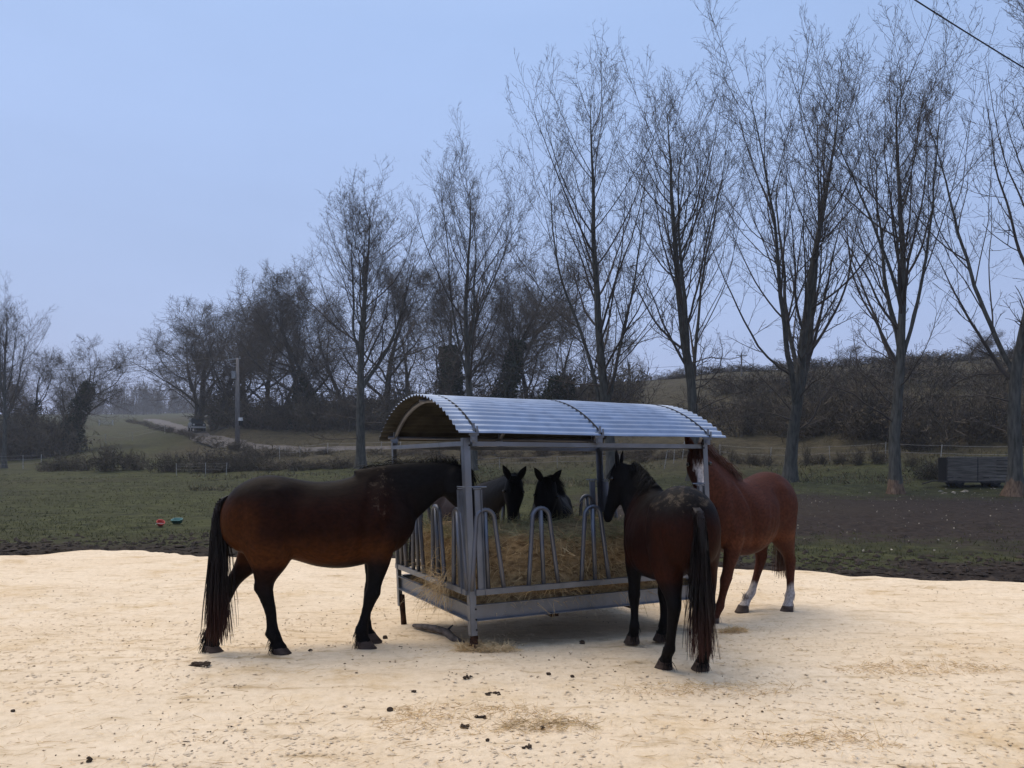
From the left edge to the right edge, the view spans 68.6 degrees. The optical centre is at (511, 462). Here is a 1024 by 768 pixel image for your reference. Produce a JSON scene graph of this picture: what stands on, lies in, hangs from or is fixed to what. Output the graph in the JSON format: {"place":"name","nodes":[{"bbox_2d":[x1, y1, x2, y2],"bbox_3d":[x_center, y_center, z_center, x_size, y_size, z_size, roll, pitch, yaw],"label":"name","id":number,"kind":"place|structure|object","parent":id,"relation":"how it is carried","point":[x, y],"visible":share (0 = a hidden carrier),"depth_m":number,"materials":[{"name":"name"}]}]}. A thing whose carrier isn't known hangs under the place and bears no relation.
{"place":"outdoors","nodes":[
{"label":"outdoors","id":0,"kind":"place"},
{"bbox_2d":[143,419,496,451],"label":"road","id":1,"kind":"structure","parent":0,"point":[179,427],"depth_m":95.04,"materials":[{"name":"grey asphalt"}]},
{"bbox_2d":[188,418,205,430],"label":"car","id":2,"kind":"object","parent":1,"relation":"on","point":[194,423],"visible":0.95,"depth_m":125.44,"materials":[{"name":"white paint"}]},
{"bbox_2d":[0,550,1023,767],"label":"sand","id":3,"kind":"structure","parent":0,"point":[338,587],"depth_m":5.74,"materials":[{"name":"beige sand"}]},
{"bbox_2d":[86,756,92,762],"bbox_3d":[-2.314,1.627,4.106,0.033,0.036,0.028,0,0,0],"label":"dung","id":4,"kind":"object","parent":3,"relation":"on","point":[90,759],"visible":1,"depth_m":4.10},
{"bbox_2d":[188,661,211,666],"bbox_3d":[-2.516,1.625,6.058,0.183,0.025,0.120,0,0,0],"label":"dung","id":5,"kind":"object","parent":3,"relation":"on","point":[200,663],"visible":1,"depth_m":6.03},
{"bbox_2d":[197,437,479,655],"bbox_3d":[-1.516,0.741,6.785,2.485,1.950,0.645,0,0,-19],"label":"horse","id":6,"kind":"object","parent":3,"relation":"on","point":[268,528],"visible":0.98,"depth_m":6.48},
{"bbox_2d":[412,624,464,642],"bbox_3d":[-0.689,1.702,7.547,0.197,0.130,1.190,0,0,-30],"label":"fallen branch","id":7,"kind":"object","parent":3,"relation":"on","point":[449,634],"visible":0.91,"depth_m":7.56,"materials":[{"name":"grey wood"}]},
{"bbox_2d":[460,723,469,728],"bbox_3d":[-0.291,1.627,4.619,0.060,0.023,0.064,0,0,0],"label":"dung","id":8,"kind":"object","parent":3,"relation":"on","point":[462,726],"visible":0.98,"depth_m":4.61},
{"bbox_2d":[366,695,588,740],"bbox_3d":[-0.175,1.620,4.753,1.447,0.234,0.811,0,0,0],"label":"scattered straw","id":9,"kind":"object","parent":3,"relation":"on","point":[478,712],"visible":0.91,"depth_m":4.79,"materials":[{"name":"beige plant"}]},
{"bbox_2d":[432,465,526,523],"bbox_3d":[-0.483,0.931,9.673,0.639,1.805,2.631,0,0,-26],"label":"horse","id":10,"kind":"object","parent":3,"relation":"on","point":[500,492],"visible":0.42,"depth_m":8.79},
{"bbox_2d":[474,715,485,718],"bbox_3d":[-0.199,1.629,4.799,0.096,0.023,0.043,0,0,14],"label":"dung","id":11,"kind":"object","parent":3,"relation":"on","point":[481,716],"visible":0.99,"depth_m":4.79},
{"bbox_2d":[446,636,523,653],"bbox_3d":[-0.207,1.624,6.607,0.753,0.218,0.468,0,0,0],"label":"straw heap","id":12,"kind":"object","parent":3,"relation":"on","point":[465,647],"visible":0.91,"depth_m":6.55,"materials":[{"name":"beige plant"}]},
{"bbox_2d":[485,691,500,695],"bbox_3d":[-0.138,1.635,5.304,0.113,0.019,0.079,0,0,-8],"label":"dung","id":13,"kind":"object","parent":3,"relation":"on","point":[490,693],"visible":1,"depth_m":5.30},
{"bbox_2d":[0,559,1023,767],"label":"loose straw","id":14,"kind":"object","parent":3,"relation":"on","point":[467,713],"visible":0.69,"depth_m":4.90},
{"bbox_2d":[2,562,1023,767],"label":"crumbs","id":15,"kind":"object","parent":3,"relation":"on","point":[379,662],"visible":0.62,"depth_m":5.85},
{"bbox_2d":[522,743,531,748],"bbox_3d":[0.084,1.621,4.281,0.060,0.024,0.043,0,0,0],"label":"dung","id":16,"kind":"object","parent":3,"relation":"on","point":[529,746],"visible":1,"depth_m":4.27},
{"bbox_2d":[483,711,604,734],"bbox_3d":[0.207,1.620,4.655,0.793,0.184,0.439,0,0,0],"label":"scattered straw","id":17,"kind":"object","parent":3,"relation":"on","point":[557,722],"visible":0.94,"depth_m":4.65,"materials":[{"name":"beige plant"}]},
{"bbox_2d":[528,468,574,522],"bbox_3d":[0.503,0.942,9.511,0.619,1.771,2.380,0,0,4],"label":"horse","id":18,"kind":"object","parent":3,"relation":"on","point":[550,494],"visible":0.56,"depth_m":8.44},
{"bbox_2d":[379,394,725,650],"bbox_3d":[0.352,0.583,8.097,3.020,2.516,2.338,0,0,-27],"label":"hay feeder","id":19,"kind":"object","parent":3,"relation":"on","point":[466,422],"visible":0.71,"depth_m":7.14,"materials":[{"name":"metal"}]},
{"bbox_2d":[398,547,466,621],"bbox_3d":[-0.682,1.119,6.957,0.826,0.818,0.636,0,0,18],"label":"straw wisp","id":20,"kind":"object","parent":19,"relation":"hanging from","point":[434,588],"visible":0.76,"depth_m":6.95,"materials":[{"name":"beige plant"}]},
{"bbox_2d":[404,501,686,622],"bbox_3d":[0.405,1.012,8.032,2.957,1.106,2.296,0,0,-27],"label":"hay pile","id":21,"kind":"object","parent":19,"relation":"in","point":[514,540],"visible":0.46,"depth_m":7.16,"materials":[{"name":"beige plant"}]},
{"bbox_2d":[603,450,720,672],"bbox_3d":[1.309,0.772,6.454,0.634,1.799,1.991,0,0,-7],"label":"horse","id":22,"kind":"object","parent":3,"relation":"on","point":[672,536],"visible":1,"depth_m":5.81},
{"bbox_2d":[593,678,811,700],"bbox_3d":[1.345,1.638,5.413,1.689,0.198,0.544,0,0,0],"label":"scattered straw","id":23,"kind":"object","parent":3,"relation":"on","point":[714,685],"visible":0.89,"depth_m":5.42,"materials":[{"name":"beige plant"}]},
{"bbox_2d":[716,620,750,633],"bbox_3d":[2.244,1.726,7.670,0.441,0.182,0.333,0,0,0],"label":"straw heap","id":24,"kind":"object","parent":3,"relation":"on","point":[737,629],"visible":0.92,"depth_m":7.66,"materials":[{"name":"beige plant"}]},
{"bbox_2d":[685,437,797,623],"bbox_3d":[2.689,0.766,8.730,2.295,2.176,0.722,0,0,-43],"label":"horse","id":25,"kind":"object","parent":3,"relation":"on","point":[757,513],"visible":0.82,"depth_m":8.39},
{"bbox_2d":[718,719,917,754],"bbox_3d":[1.790,1.648,4.424,1.206,0.197,0.460,0,0,0],"label":"scattered straw","id":26,"kind":"object","parent":3,"relation":"on","point":[821,735],"visible":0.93,"depth_m":4.43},
{"bbox_2d":[831,651,1020,675],"bbox_3d":[3.257,1.621,5.958,1.552,0.230,0.563,0,0,0],"label":"straw","id":27,"kind":"object","parent":3,"relation":"on","point":[955,663],"visible":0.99,"depth_m":5.92,"materials":[{"name":"beige plant"}]},
{"bbox_2d":[0,357,1023,582],"bbox_3d":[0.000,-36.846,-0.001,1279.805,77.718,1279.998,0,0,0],"label":"meadow","id":28,"kind":"structure","parent":0,"point":[860,511],"depth_m":37.81,"materials":[{"name":"green plant"}]},
{"bbox_2d":[0,365,40,425],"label":"bare tree","id":29,"kind":"object","parent":28,"relation":"on","point":[16,401],"visible":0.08,"depth_m":112.11,"materials":[{"name":"brown plant"}]},
{"bbox_2d":[0,360,50,430],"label":"bare tree","id":30,"kind":"object","parent":28,"relation":"on","point":[1,412],"visible":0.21,"depth_m":109.78,"materials":[{"name":"brown plant"}]},
{"bbox_2d":[0,271,57,467],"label":"poplar tree","id":31,"kind":"object","parent":28,"relation":"on","point":[4,375],"visible":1,"depth_m":86.13,"materials":[{"name":"brown plant"}]},
{"bbox_2d":[0,345,79,429],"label":"bare tree","id":32,"kind":"object","parent":28,"relation":"on","point":[51,376],"visible":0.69,"depth_m":106.62,"materials":[{"name":"brown plant"}]},
{"bbox_2d":[0,399,99,461],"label":"thicket","id":33,"kind":"object","parent":28,"relation":"on","point":[43,442],"visible":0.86,"depth_m":101.77,"materials":[{"name":"brown plant"}]},
{"bbox_2d":[37,332,144,453],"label":"bare tree","id":34,"kind":"object","parent":28,"relation":"on","point":[85,394],"visible":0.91,"depth_m":105.51,"materials":[{"name":"brown plant"}]},
{"bbox_2d":[48,379,209,415],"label":"distant wood","id":35,"kind":"object","parent":28,"relation":"on","point":[144,404],"visible":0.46,"depth_m":449.90,"materials":[{"name":"plant"}]},
{"bbox_2d":[43,401,215,414],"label":"thicket","id":36,"kind":"object","parent":28,"relation":"on","point":[150,412],"visible":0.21,"depth_m":489.64,"materials":[{"name":"brown plant"}]},
{"bbox_2d":[95,425,164,440],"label":"electric fence","id":37,"kind":"object","parent":28,"relation":"on","point":[128,436],"visible":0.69,"depth_m":120.93,"materials":[{"name":"white plastic"}]},
{"bbox_2d":[32,439,280,473],"bbox_3d":[-32.121,-0.279,65.343,24.923,3.630,6.556,0,0,9],"label":"hedge","id":38,"kind":"object","parent":28,"relation":"on","point":[242,461],"visible":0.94,"depth_m":64.72,"materials":[{"name":"brown plant"}]},
{"bbox_2d":[155,519,164,526],"bbox_3d":[-9.787,1.688,20.879,0.219,0.207,0.250,0,0,3],"label":"feed tub","id":39,"kind":"object","parent":28,"relation":"on","point":[160,522],"visible":1,"depth_m":20.91,"materials":[{"name":"red plastic"}]},
{"bbox_2d":[171,518,182,523],"bbox_3d":[-9.796,1.708,21.922,0.344,0.173,0.220,0,0,6],"label":"feed trough","id":40,"kind":"object","parent":28,"relation":"on","point":[176,520],"visible":1,"depth_m":21.87,"materials":[{"name":"teal plastic"}]},
{"bbox_2d":[132,324,226,428],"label":"bare tree","id":41,"kind":"object","parent":28,"relation":"on","point":[157,346],"visible":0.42,"depth_m":136.90,"materials":[{"name":"brown plant"}]},
{"bbox_2d":[107,293,292,430],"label":"bare tree","id":42,"kind":"object","parent":28,"relation":"on","point":[186,330],"visible":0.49,"depth_m":123.54,"materials":[{"name":"brown plant"}]},
{"bbox_2d":[176,463,226,474],"bbox_3d":[-25.032,0.596,60.566,4.646,1.207,0.228,0,0,12],"label":"electric fence","id":43,"kind":"object","parent":28,"relation":"on","point":[199,469],"visible":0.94,"depth_m":60.55,"materials":[{"name":"white plastic"}]},
{"bbox_2d":[124,418,334,456],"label":"hedge","id":44,"kind":"object","parent":28,"relation":"on","point":[231,446],"visible":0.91,"depth_m":85.89,"materials":[{"name":"brown plant"}]},
{"bbox_2d":[227,356,242,442],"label":"utility pole","id":45,"kind":"object","parent":28,"relation":"on","point":[238,419],"visible":0.93,"depth_m":91.88,"materials":[{"name":"grey wood"}]},
{"bbox_2d":[9,356,229,371],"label":"overhead wire","id":46,"kind":"object","parent":45,"relation":"attached to","point":[141,364],"visible":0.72,"depth_m":101.01,"materials":[{"name":"black metal"}]},
{"bbox_2d":[16,359,225,381],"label":"overhead wire","id":47,"kind":"object","parent":45,"relation":"attached to","point":[122,372],"visible":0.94,"depth_m":97.41,"materials":[{"name":"black metal"}]},
{"bbox_2d":[182,383,291,430],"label":"undergrowth","id":48,"kind":"object","parent":28,"relation":"on","point":[216,416],"visible":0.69,"depth_m":114.31,"materials":[{"name":"brown plant"}]},
{"bbox_2d":[164,297,313,424],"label":"bare tree","id":49,"kind":"object","parent":28,"relation":"on","point":[221,375],"visible":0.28,"depth_m":119.21,"materials":[{"name":"brown plant"}]},
{"bbox_2d":[171,283,322,429],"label":"bare tree","id":50,"kind":"object","parent":28,"relation":"on","point":[221,359],"visible":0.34,"depth_m":118.03,"materials":[{"name":"brown plant"}]},
{"bbox_2d":[205,252,337,428],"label":"bare tree","id":51,"kind":"object","parent":28,"relation":"on","point":[302,381],"visible":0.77,"depth_m":104.89,"materials":[{"name":"brown plant"}]},
{"bbox_2d":[193,259,372,429],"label":"bare tree","id":52,"kind":"object","parent":28,"relation":"on","point":[279,276],"visible":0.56,"depth_m":106.67,"materials":[{"name":"brown plant"}]},
{"bbox_2d":[215,301,353,423],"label":"bare tree","id":53,"kind":"object","parent":28,"relation":"on","point":[254,382],"visible":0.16,"depth_m":118.05,"materials":[{"name":"brown plant"}]},
{"bbox_2d":[254,273,349,410],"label":"bare tree","id":54,"kind":"object","parent":28,"relation":"on","point":[294,351],"visible":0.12,"depth_m":114.57,"materials":[{"name":"brown plant"}]},
{"bbox_2d":[250,455,369,470],"bbox_3d":[-17.332,0.070,62.599,10.372,1.512,5.590,0,0,6],"label":"hedge","id":55,"kind":"object","parent":28,"relation":"on","point":[343,464],"visible":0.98,"depth_m":61.77,"materials":[{"name":"brown plant"}]},
{"bbox_2d":[262,269,371,401],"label":"bare tree","id":56,"kind":"object","parent":28,"relation":"on","point":[320,323],"visible":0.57,"depth_m":107.45,"materials":[{"name":"brown plant"}]},
{"bbox_2d":[279,442,400,456],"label":"electric fence","id":57,"kind":"object","parent":28,"relation":"on","point":[327,448],"visible":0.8,"depth_m":73.97,"materials":[{"name":"white plastic"}]},
{"bbox_2d":[282,156,459,468],"bbox_3d":[-11.691,-12.918,61.089,14.480,27.478,13.717,0,0,-23],"label":"poplar tree","id":58,"kind":"object","parent":28,"relation":"on","point":[365,281],"visible":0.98,"depth_m":60.72,"materials":[{"name":"brown plant"}]},
{"bbox_2d":[311,255,488,415],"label":"bare tree","id":59,"kind":"object","parent":28,"relation":"on","point":[388,376],"visible":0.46,"depth_m":102.56,"materials":[{"name":"brown plant"}]},
{"bbox_2d":[349,256,461,401],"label":"bare tree","id":60,"kind":"object","parent":28,"relation":"on","point":[401,370],"visible":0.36,"depth_m":109.34,"materials":[{"name":"brown plant"}]},
{"bbox_2d":[261,350,652,432],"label":"undergrowth","id":61,"kind":"object","parent":28,"relation":"on","point":[317,419],"visible":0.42,"depth_m":100.31,"materials":[{"name":"brown plant"}]},
{"bbox_2d":[406,261,509,395],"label":"bare tree","id":62,"kind":"object","parent":28,"relation":"on","point":[477,387],"visible":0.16,"depth_m":94.51,"materials":[{"name":"brown plant"}]},
{"bbox_2d":[396,255,531,396],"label":"bare tree","id":63,"kind":"object","parent":28,"relation":"on","point":[446,362],"visible":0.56,"depth_m":88.13,"materials":[{"name":"brown plant"}]},
{"bbox_2d":[397,101,547,470],"bbox_3d":[-2.703,-12.870,56.869,9.871,27.584,12.985,0,0,42],"label":"poplar tree","id":64,"kind":"object","parent":28,"relation":"on","point":[468,339],"visible":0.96,"depth_m":56.37,"materials":[{"name":"brown plant"}]},
{"bbox_2d":[0,532,1023,581],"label":"mud lumps","id":65,"kind":"object","parent":28,"relation":"on","point":[892,572],"visible":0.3,"depth_m":13.70,"materials":[{"name":"brown soil"}]},
{"bbox_2d":[416,454,619,465],"bbox_3d":[0.210,0.117,56.427,15.648,1.542,1.390,0,0,2],"label":"electric fence","id":66,"kind":"object","parent":28,"relation":"on","point":[557,461],"visible":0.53,"depth_m":56.84,"materials":[{"name":"white plastic"}]},
{"bbox_2d":[477,260,559,398],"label":"bare tree","id":67,"kind":"object","parent":28,"relation":"on","point":[520,338],"visible":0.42,"depth_m":96.55,"materials":[{"name":"brown plant"}]},
{"bbox_2d":[456,250,582,398],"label":"bare tree","id":68,"kind":"object","parent":28,"relation":"on","point":[511,361],"visible":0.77,"depth_m":89.59,"materials":[{"name":"brown plant"}]},
{"bbox_2d":[378,449,687,461],"bbox_3d":[2.042,-0.599,65.090,30.115,1.333,7.724,0,0,25],"label":"ground cover","id":69,"kind":"object","parent":28,"relation":"on","point":[549,454],"visible":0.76,"depth_m":62.76,"materials":[{"name":"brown plant"}]},
{"bbox_2d":[354,442,729,457],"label":"hedge","id":70,"kind":"object","parent":28,"relation":"on","point":[635,452],"visible":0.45,"depth_m":66.14,"materials":[{"name":"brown plant"}]},
{"bbox_2d":[460,221,630,394],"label":"bare tree","id":71,"kind":"object","parent":28,"relation":"on","point":[550,280],"visible":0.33,"depth_m":97.65,"materials":[{"name":"brown plant"}]},
{"bbox_2d":[508,276,625,400],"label":"bare tree","id":72,"kind":"object","parent":28,"relation":"on","point":[550,392],"visible":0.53,"depth_m":78.96,"materials":[{"name":"brown plant"}]},
{"bbox_2d":[462,18,726,478],"bbox_3d":[4.891,-12.463,47.078,15.576,27.831,13.387,0,0,-9],"label":"poplar tree","id":73,"kind":"object","parent":28,"relation":"on","point":[605,394],"visible":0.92,"depth_m":46.43,"materials":[{"name":"brown plant"}]},
{"bbox_2d":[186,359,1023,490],"bbox_3d":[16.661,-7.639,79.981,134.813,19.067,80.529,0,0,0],"label":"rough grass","id":74,"kind":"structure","parent":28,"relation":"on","point":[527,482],"depth_m":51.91,"materials":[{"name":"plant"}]},
{"bbox_2d":[605,339,647,389],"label":"bare tree","id":75,"kind":"object","parent":28,"relation":"on","point":[632,340],"visible":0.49,"depth_m":119.94,"materials":[{"name":"plant"}]},
{"bbox_2d":[664,441,684,468],"bbox_3d":[11.840,-0.495,54.711,0.335,2.210,4.106,0,0,31],"label":"electric fence","id":76,"kind":"object","parent":28,"relation":"on","point":[674,453],"visible":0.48,"depth_m":54.97,"materials":[{"name":"white plastic"}]},
{"bbox_2d":[589,29,803,480],"bbox_3d":[11.527,-12.391,45.980,11.680,27.855,15.275,0,0,38],"label":"poplar tree","id":77,"kind":"object","parent":28,"relation":"on","point":[690,366],"visible":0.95,"depth_m":45.16,"materials":[{"name":"brown plant"}]},
{"bbox_2d":[662,392,746,419],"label":"thicket","id":78,"kind":"object","parent":28,"relation":"on","point":[707,411],"visible":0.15,"depth_m":74.81,"materials":[{"name":"brown plant"}]},
{"bbox_2d":[726,445,744,463],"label":"hedge bush","id":79,"kind":"object","parent":28,"relation":"on","point":[736,460],"visible":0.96,"depth_m":52.56,"materials":[{"name":"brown plant"}]},
{"bbox_2d":[737,452,760,464],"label":"hedge bush","id":80,"kind":"object","parent":28,"relation":"on","point":[750,459],"visible":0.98,"depth_m":51.90,"materials":[{"name":"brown plant"}]},
{"bbox_2d":[750,454,775,465],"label":"hedge bush","id":81,"kind":"object","parent":28,"relation":"on","point":[768,462],"visible":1,"depth_m":51.45,"materials":[{"name":"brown plant"}]},
{"bbox_2d":[690,0,917,482],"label":"poplar tree","id":82,"kind":"object","parent":28,"relation":"on","point":[807,341],"visible":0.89,"depth_m":42.73,"materials":[{"name":"brown plant"}]},
{"bbox_2d":[797,439,820,464],"bbox_3d":[19.922,-0.635,50.227,1.598,2.250,1.302,0,0,13],"label":"hedge bush","id":83,"kind":"object","parent":28,"relation":"on","point":[806,461],"visible":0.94,"depth_m":50.03,"materials":[{"name":"green plant"}]},
{"bbox_2d":[620,476,1018,551],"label":"fallen leaves","id":84,"kind":"object","parent":28,"relation":"on","point":[900,516],"visible":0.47,"depth_m":23.94,"materials":[{"name":"brown plant"}]},
{"bbox_2d":[631,348,1013,380],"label":"hedge","id":85,"kind":"object","parent":28,"relation":"on","point":[960,355],"visible":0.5,"depth_m":123.46,"materials":[{"name":"brown plant"}]},
{"bbox_2d":[817,454,827,464],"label":"hedge bush","id":86,"kind":"object","parent":28,"relation":"on","point":[821,461],"visible":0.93,"depth_m":49.53,"materials":[{"name":"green plant"}]},
{"bbox_2d":[827,451,849,464],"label":"hedge bush","id":87,"kind":"object","parent":28,"relation":"on","point":[837,461],"visible":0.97,"depth_m":48.87,"materials":[{"name":"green plant"}]},
{"bbox_2d":[834,344,864,366],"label":"bare tree","id":88,"kind":"object","parent":28,"relation":"on","point":[851,349],"visible":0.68,"depth_m":104.33,"materials":[{"name":"brown plant"}]},
{"bbox_2d":[844,442,865,464],"bbox_3d":[22.175,-0.513,48.483,1.035,1.794,1.827,0,0,-38],"label":"hedge bush","id":89,"kind":"object","parent":28,"relation":"on","point":[859,458],"visible":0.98,"depth_m":48.23,"materials":[{"name":"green plant"}]},
{"bbox_2d":[696,342,1023,399],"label":"thicket","id":90,"kind":"object","parent":28,"relation":"on","point":[880,373],"visible":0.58,"depth_m":79.09,"materials":[{"name":"brown plant"}]},
{"bbox_2d":[701,358,1023,451],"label":"thicket","id":91,"kind":"object","parent":28,"relation":"on","point":[855,418],"visible":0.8,"depth_m":57.18,"materials":[{"name":"brown plant"}]},
{"bbox_2d":[722,443,1023,460],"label":"electric fence","id":92,"kind":"object","parent":28,"relation":"on","point":[885,450],"visible":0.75,"depth_m":47.86,"materials":[{"name":"white plastic"}]},
{"bbox_2d":[869,440,888,463],"bbox_3d":[23.707,-0.437,48.090,2.050,2.219,1.195,0,0,-38],"label":"hedge bush","id":93,"kind":"object","parent":28,"relation":"on","point":[879,459],"visible":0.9,"depth_m":47.75,"materials":[{"name":"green plant"}]},
{"bbox_2d":[780,0,998,494],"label":"poplar tree","id":94,"kind":"object","parent":28,"relation":"on","point":[895,485],"visible":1,"depth_m":36.40,"materials":[{"name":"brown plant"}]},
{"bbox_2d":[901,452,920,466],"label":"hedge bush","id":95,"kind":"object","parent":28,"relation":"on","point":[911,460],"visible":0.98,"depth_m":46.39,"materials":[{"name":"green plant"}]},
{"bbox_2d":[909,455,948,479],"bbox_3d":[23.231,0.406,41.486,2.594,1.902,1.728,0,0,-33],"label":"shrub","id":96,"kind":"object","parent":28,"relation":"on","point":[932,471],"visible":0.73,"depth_m":41.44,"materials":[{"name":"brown plant"}]},
{"bbox_2d":[868,488,995,493],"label":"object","id":97,"kind":"object","parent":28,"relation":"on","point":[963,491],"visible":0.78,"depth_m":36.60,"materials":[{"name":"grey stone"}]},
{"bbox_2d":[844,0,1023,496],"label":"poplar tree","id":98,"kind":"object","parent":28,"relation":"on","point":[1014,484],"visible":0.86,"depth_m":34.56,"materials":[{"name":"brown plant"}]},
{"bbox_2d":[922,457,1007,486],"bbox_3d":[23.215,0.475,38.672,3.891,1.548,1.260,0,0,9],"label":"board trailer","id":99,"kind":"object","parent":28,"relation":"on","point":[960,472],"visible":0.95,"depth_m":38.09,"materials":[{"name":"metal"}]},
{"bbox_2d":[965,338,1000,361],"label":"bare tree","id":100,"kind":"object","parent":28,"relation":"on","point":[984,348],"visible":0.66,"depth_m":97.68,"materials":[{"name":"brown plant"}]},
{"bbox_2d":[958,329,1012,362],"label":"bare tree","id":101,"kind":"object","parent":28,"relation":"on","point":[985,339],"visible":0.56,"depth_m":99.54,"materials":[{"name":"brown plant"}]},
{"bbox_2d":[0,0,1023,413],"label":"sky","id":102,"kind":"structure","parent":0,"point":[151,151],"materials":[{"name":"blue"}]},
{"bbox_2d":[914,0,1023,68],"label":"overhead wire","id":103,"kind":"object","parent":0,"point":[968,33],"visible":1,"depth_m":17.61,"materials":[{"name":"black metal"}]},
{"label":"utility pole","id":104,"kind":"object","parent":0,"visible":0},
{"bbox_2d":[244,358,736,371],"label":"overhead wire","id":105,"kind":"object","parent":104,"relation":"attached to","point":[420,369],"visible":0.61,"depth_m":97.20,"materials":[{"name":"black metal"}]}
]}

